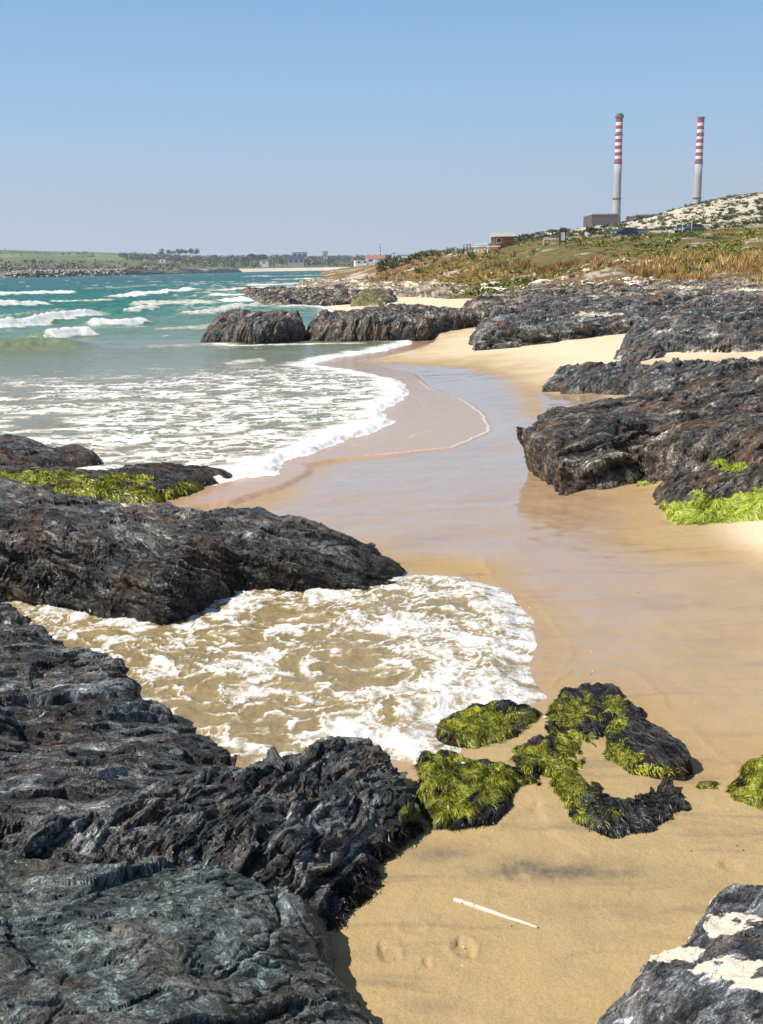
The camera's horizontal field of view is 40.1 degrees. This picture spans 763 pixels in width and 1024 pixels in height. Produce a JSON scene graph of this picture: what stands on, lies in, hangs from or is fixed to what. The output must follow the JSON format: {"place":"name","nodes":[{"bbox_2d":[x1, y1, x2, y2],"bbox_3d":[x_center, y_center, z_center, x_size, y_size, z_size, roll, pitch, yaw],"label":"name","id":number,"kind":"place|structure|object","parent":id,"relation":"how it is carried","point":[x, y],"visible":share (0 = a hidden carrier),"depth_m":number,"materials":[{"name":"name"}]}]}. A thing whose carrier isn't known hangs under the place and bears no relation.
{"place":"outdoors","nodes":[
{"label":"outdoors","id":0,"kind":"place"},
{"bbox_2d":[0,250,364,273],"bbox_3d":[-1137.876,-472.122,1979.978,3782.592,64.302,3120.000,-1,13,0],"label":"coastal plain","id":1,"kind":"structure","parent":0,"point":[55,256],"depth_m":1520.70,"materials":[{"name":"green plant"}]},
{"bbox_2d":[0,248,179,258],"bbox_3d":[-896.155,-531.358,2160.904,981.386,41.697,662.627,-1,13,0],"label":"distant wood","id":2,"kind":"object","parent":1,"relation":"on","point":[80,254],"visible":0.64,"depth_m":2114.41,"materials":[{"name":"green plant"}]},
{"bbox_2d":[0,258,181,271],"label":"coastal scrub","id":3,"kind":"object","parent":1,"relation":"on","point":[35,267],"visible":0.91,"depth_m":1086.95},
{"bbox_2d":[127,269,193,274],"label":"cliff","id":4,"kind":"structure","parent":1,"relation":"on","point":[142,272],"depth_m":931.55,"materials":[{"name":"grey stone"}]},
{"bbox_2d":[156,248,198,254],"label":"skyline tree","id":5,"kind":"object","parent":1,"relation":"on","point":[180,251],"visible":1,"depth_m":2269.23,"materials":[{"name":"green plant"}]},
{"bbox_2d":[177,268,241,272],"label":"cliff","id":6,"kind":"structure","parent":1,"relation":"on","point":[220,270],"depth_m":1102.94,"materials":[{"name":"stone"}]},
{"bbox_2d":[248,253,267,261],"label":"skyline tree","id":7,"kind":"object","parent":1,"relation":"on","point":[261,256],"visible":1,"depth_m":1841.85,"materials":[{"name":"green plant"}]},
{"bbox_2d":[118,252,401,263],"bbox_3d":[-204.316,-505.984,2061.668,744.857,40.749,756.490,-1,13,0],"label":"distant wood","id":8,"kind":"object","parent":1,"relation":"on","point":[279,258],"visible":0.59,"depth_m":1927.35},
{"bbox_2d":[259,261,268,266],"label":"village house","id":9,"kind":"structure","parent":1,"relation":"on","point":[264,263],"depth_m":1410.03,"materials":[{"name":"white paint"}]},
{"bbox_2d":[181,260,353,267],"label":"coastal scrub","id":10,"kind":"object","parent":1,"relation":"on","point":[233,263],"visible":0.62,"depth_m":1490.65,"materials":[{"name":"green plant"}]},
{"bbox_2d":[288,256,304,266],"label":"harbour building","id":11,"kind":"structure","parent":1,"relation":"on","point":[296,261],"depth_m":1458.78,"materials":[{"name":"paint"}]},
{"bbox_2d":[292,252,306,259],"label":"harbour building","id":12,"kind":"structure","parent":1,"relation":"on","point":[299,254],"depth_m":1892.73,"materials":[{"name":"paint"}]},
{"bbox_2d":[323,251,327,260],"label":"harbour building","id":13,"kind":"structure","parent":1,"relation":"on","point":[325,253],"depth_m":1941.58,"materials":[{"name":"concrete"}]},
{"bbox_2d":[354,260,367,266],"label":"village house","id":14,"kind":"structure","parent":1,"relation":"on","point":[359,262],"depth_m":1283.72,"materials":[{"name":"white paint"}]},
{"bbox_2d":[365,255,385,263],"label":"village house","id":15,"kind":"structure","parent":1,"relation":"on","point":[371,258],"depth_m":1293.29,"materials":[{"name":"white paint"}]},
{"bbox_2d":[583,213,618,226],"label":"boiler house","id":16,"kind":"structure","parent":1,"relation":"on","point":[600,219],"depth_m":1389.38,"materials":[{"name":"brick"}]},
{"bbox_2d":[612,113,623,221],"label":"chimney","id":17,"kind":"object","parent":1,"relation":"on","point":[617,198],"visible":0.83,"depth_m":1427.38,"materials":[{"name":"concrete"}]},
{"bbox_2d":[625,214,652,221],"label":"boiler house","id":18,"kind":"structure","parent":1,"relation":"on","point":[630,218],"depth_m":1409.25,"materials":[{"name":"brick"}]},
{"bbox_2d":[693,117,704,203],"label":"chimney","id":19,"kind":"object","parent":1,"relation":"on","point":[697,197],"visible":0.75,"depth_m":1454.86,"materials":[{"name":"concrete"}]},
{"bbox_2d":[0,270,546,767],"bbox_3d":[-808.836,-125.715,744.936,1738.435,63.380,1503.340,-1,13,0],"label":"sea","id":20,"kind":"structure","parent":0,"point":[112,372],"depth_m":19.95,"materials":[{"name":"liquid"}]},
{"bbox_2d":[0,268,126,277],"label":"breakwater","id":21,"kind":"object","parent":20,"relation":"in","point":[31,273],"visible":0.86,"depth_m":824.19,"materials":[{"name":"stone"}]},
{"bbox_2d":[0,0,762,256],"label":"sky","id":22,"kind":"structure","parent":0,"point":[225,128],"materials":[{"name":"blue"}]},
{"bbox_2d":[204,297,762,1023],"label":"beach sand","id":23,"kind":"structure","parent":0,"point":[492,511],"depth_m":8.81,"materials":[{"name":"beige sand"}]},
{"bbox_2d":[0,434,101,467],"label":"shore rock","id":24,"kind":"object","parent":23,"relation":"on","point":[16,450],"visible":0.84,"depth_m":18.77,"materials":[{"name":"grey stone"}]},
{"bbox_2d":[0,462,232,504],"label":"algae rock","id":25,"kind":"object","parent":23,"relation":"on","point":[153,482],"visible":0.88,"depth_m":16.65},
{"bbox_2d":[0,600,241,848],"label":"rock ledge","id":26,"kind":"object","parent":23,"relation":"on","point":[85,730],"visible":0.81,"depth_m":6.79,"materials":[{"name":"black stone"}]},
{"bbox_2d":[0,856,375,1023],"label":"rock slab","id":27,"kind":"object","parent":23,"relation":"on","point":[155,940],"visible":0.98,"depth_m":4.54,"materials":[{"name":"grey stone"}]},
{"bbox_2d":[0,477,405,625],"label":"rock ridge","id":28,"kind":"object","parent":23,"relation":"on","point":[164,564],"visible":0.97,"depth_m":11.37,"materials":[{"name":"black stone"}]},
{"bbox_2d":[0,736,429,932],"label":"rock hump","id":29,"kind":"object","parent":23,"relation":"on","point":[323,826],"visible":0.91,"depth_m":5.90,"materials":[{"name":"black stone"}]},
{"bbox_2d":[200,308,306,343],"bbox_3d":[-6.508,-9.447,53.481,5.952,1.973,12.519,-1,13,0],"label":"block rock","id":30,"kind":"object","parent":23,"relation":"on","point":[239,325],"visible":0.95,"depth_m":49.12,"materials":[{"name":"grey stone"}]},
{"bbox_2d":[239,286,384,305],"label":"reef rock","id":31,"kind":"object","parent":23,"relation":"on","point":[283,295],"visible":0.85,"depth_m":111.31,"materials":[{"name":"grey stone"}]},
{"bbox_2d":[286,277,502,297],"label":"back reef","id":32,"kind":"object","parent":23,"relation":"on","point":[403,289],"visible":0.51,"depth_m":145.74},
{"bbox_2d":[306,303,500,341],"bbox_3d":[2.649,-10.833,58.984,9.677,1.971,22.981,8,16,33],"label":"cleft rock","id":33,"kind":"object","parent":23,"relation":"on","point":[404,321],"visible":0.82,"depth_m":50.33,"materials":[{"name":"grey stone"}]},
{"bbox_2d":[411,749,547,832],"bbox_3d":[0.685,1.943,7.080,1.028,0.415,1.080,-1,13,0],"label":"weedy rock","id":34,"kind":"object","parent":23,"relation":"on","point":[451,791],"visible":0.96,"depth_m":6.92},
{"bbox_2d":[434,699,543,747],"bbox_3d":[0.829,1.663,8.152,1.084,0.202,0.682,-10,16,-35],"label":"rock","id":35,"kind":"object","parent":23,"relation":"on","point":[477,725],"visible":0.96,"depth_m":8.07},
{"bbox_2d":[453,898,538,927],"bbox_3d":[0.630,2.209,5.739,0.523,0.028,0.030,7,16,32],"label":"driftwood stick","id":36,"kind":"object","parent":23,"relation":"on","point":[469,904],"visible":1,"depth_m":5.77,"materials":[{"name":"white wood"}]},
{"bbox_2d":[462,282,641,317],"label":"reef","id":37,"kind":"object","parent":23,"relation":"on","point":[508,298],"visible":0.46,"depth_m":75.22},
{"bbox_2d":[353,585,752,1018],"bbox_3d":[2.077,1.632,7.784,6.899,0.253,8.010,-1,13,0],"label":"grit","id":38,"kind":"object","parent":23,"relation":"on","point":[578,860],"visible":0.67,"depth_m":6.16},
{"bbox_2d":[438,277,667,287],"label":"shingle","id":39,"kind":"object","parent":23,"relation":"on","point":[581,280],"visible":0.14,"depth_m":93.28,"materials":[{"name":"gravel"}]},
{"bbox_2d":[491,288,507,291],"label":"pale stone","id":40,"kind":"object","parent":39,"relation":"on","point":[495,289],"visible":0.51,"depth_m":99.25,"materials":[{"name":"beige stone"}]},
{"bbox_2d":[509,682,692,838],"bbox_3d":[1.546,1.798,7.596,1.317,0.278,2.538,-1,13,0],"label":"ring rock","id":41,"kind":"object","parent":23,"relation":"on","point":[587,712],"visible":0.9,"depth_m":7.35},
{"bbox_2d":[468,292,762,352],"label":"platform rock","id":42,"kind":"object","parent":23,"relation":"on","point":[709,322],"visible":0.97,"depth_m":44.07,"materials":[{"name":"grey stone"}]},
{"bbox_2d":[516,360,762,495],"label":"nose rock","id":43,"kind":"object","parent":23,"relation":"on","point":[713,413],"visible":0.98,"depth_m":16.83,"materials":[{"name":"grey stone"}]},
{"bbox_2d":[613,318,665,360],"bbox_3d":[9.701,-6.236,38.543,2.114,1.348,14.551,3,14,16],"label":"closing rock","id":44,"kind":"object","parent":23,"relation":"on","point":[635,341],"visible":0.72,"depth_m":35.39,"materials":[{"name":"grey stone"}]},
{"bbox_2d":[636,474,657,486],"bbox_3d":[4.136,-0.289,16.300,0.617,0.443,1.687,1,13,9],"label":"mossy rock","id":45,"kind":"object","parent":23,"relation":"on","point":[645,480],"visible":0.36,"depth_m":16.39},
{"bbox_2d":[603,711,692,780],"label":"tilted slab","id":46,"kind":"structure","parent":23,"relation":"on","point":[638,744],"depth_m":7.43,"materials":[{"name":"black stone"}]},
{"bbox_2d":[541,356,762,395],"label":"sloping rock","id":47,"kind":"object","parent":23,"relation":"on","point":[630,376],"visible":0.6,"depth_m":27.70,"materials":[{"name":"grey stone"}]},
{"bbox_2d":[655,775,678,805],"bbox_3d":[1.895,1.969,6.940,0.266,0.345,0.441,-1,13,0],"label":"upright stone","id":48,"kind":"object","parent":23,"relation":"on","point":[666,789],"visible":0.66,"depth_m":6.90,"materials":[{"name":"black stone"}]},
{"bbox_2d":[597,882,762,1023],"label":"salted rock","id":49,"kind":"object","parent":23,"relation":"on","point":[710,971],"visible":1,"depth_m":4.81,"materials":[{"name":"grey stone"}]},
{"bbox_2d":[625,276,762,295],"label":"foreshore ledge","id":50,"kind":"object","parent":23,"relation":"on","point":[716,285],"visible":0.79,"depth_m":69.27,"materials":[{"name":"grey stone"}]},
{"bbox_2d":[695,780,719,789],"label":"mossy rock","id":51,"kind":"object","parent":23,"relation":"on","point":[710,784],"visible":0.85,"depth_m":7.09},
{"bbox_2d":[652,457,762,524],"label":"knob rock","id":52,"kind":"object","parent":23,"relation":"on","point":[695,490],"visible":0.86,"depth_m":14.59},
{"bbox_2d":[725,755,762,809],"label":"edge rock","id":53,"kind":"object","parent":23,"relation":"on","point":[746,786],"visible":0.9,"depth_m":6.93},
{"bbox_2d":[321,194,762,298],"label":"dune","id":54,"kind":"structure","parent":0,"point":[549,254],"depth_m":149.41,"materials":[{"name":"beige sand"}]},
{"bbox_2d":[350,287,396,306],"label":"ochre rock","id":55,"kind":"object","parent":54,"relation":"on","point":[389,296],"visible":0.88,"depth_m":98.91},
{"bbox_2d":[375,247,455,271],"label":"heath scrub","id":56,"kind":"object","parent":54,"relation":"on","point":[392,261],"visible":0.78,"depth_m":238.17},
{"bbox_2d":[453,248,463,260],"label":"walkway rail","id":57,"kind":"object","parent":54,"relation":"on","point":[458,252],"visible":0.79,"depth_m":179.50,"materials":[{"name":"brown wood"}]},
{"bbox_2d":[475,243,487,252],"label":"walkway fence","id":58,"kind":"object","parent":54,"relation":"on","point":[478,246],"visible":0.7,"depth_m":166.69,"materials":[{"name":"white paint"}]},
{"bbox_2d":[487,232,515,250],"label":"beach hut","id":59,"kind":"object","parent":54,"relation":"on","point":[498,240],"visible":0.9,"depth_m":162.62,"materials":[{"name":"orange wood"}]},
{"bbox_2d":[496,238,501,242],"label":"window","id":60,"kind":"structure","parent":59,"relation":"in","point":[498,240],"depth_m":162.68,"materials":[{"name":"white paint"}]},
{"bbox_2d":[543,238,555,244],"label":"post row","id":61,"kind":"object","parent":54,"relation":"on","point":[547,239],"visible":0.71,"depth_m":152.93,"materials":[{"name":"brown wood"}]},
{"bbox_2d":[559,230,565,244],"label":"information board","id":62,"kind":"object","parent":54,"relation":"on","point":[562,235],"visible":0.86,"depth_m":150.00,"materials":[{"name":"white paint"}]},
{"bbox_2d":[367,245,762,283],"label":"dry grass","id":63,"kind":"structure","parent":54,"relation":"on","point":[745,260],"depth_m":98.57,"materials":[{"name":"plant"}]},
{"bbox_2d":[385,224,759,286],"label":"marram grass","id":64,"kind":"structure","parent":54,"relation":"on","point":[634,237],"depth_m":161.35,"materials":[{"name":"green plant"}]},
{"bbox_2d":[414,227,762,298],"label":"ice plant cover","id":65,"kind":"object","parent":54,"relation":"on","point":[641,245],"visible":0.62,"depth_m":127.50,"materials":[{"name":"green plant"}]},
{"bbox_2d":[611,227,637,235],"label":"parked car","id":66,"kind":"object","parent":54,"relation":"on","point":[625,231],"visible":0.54,"depth_m":174.41,"materials":[{"name":"blue metal"}]},
{"bbox_2d":[625,228,647,235],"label":"parked car","id":67,"kind":"object","parent":54,"relation":"on","point":[644,233],"visible":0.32,"depth_m":175.98,"materials":[{"name":"grey metal"}]},
{"bbox_2d":[513,192,762,242],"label":"dune scrub","id":68,"kind":"object","parent":54,"relation":"on","point":[590,230],"visible":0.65,"depth_m":234.74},
{"bbox_2d":[675,224,686,233],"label":"parked car","id":69,"kind":"object","parent":54,"relation":"on","point":[678,227],"visible":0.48,"depth_m":174.08,"materials":[{"name":"grey metal"}]},
{"bbox_2d":[679,224,705,231],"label":"parked car","id":70,"kind":"object","parent":54,"relation":"on","point":[695,227],"visible":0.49,"depth_m":171.38,"materials":[{"name":"grey metal"}]}
]}

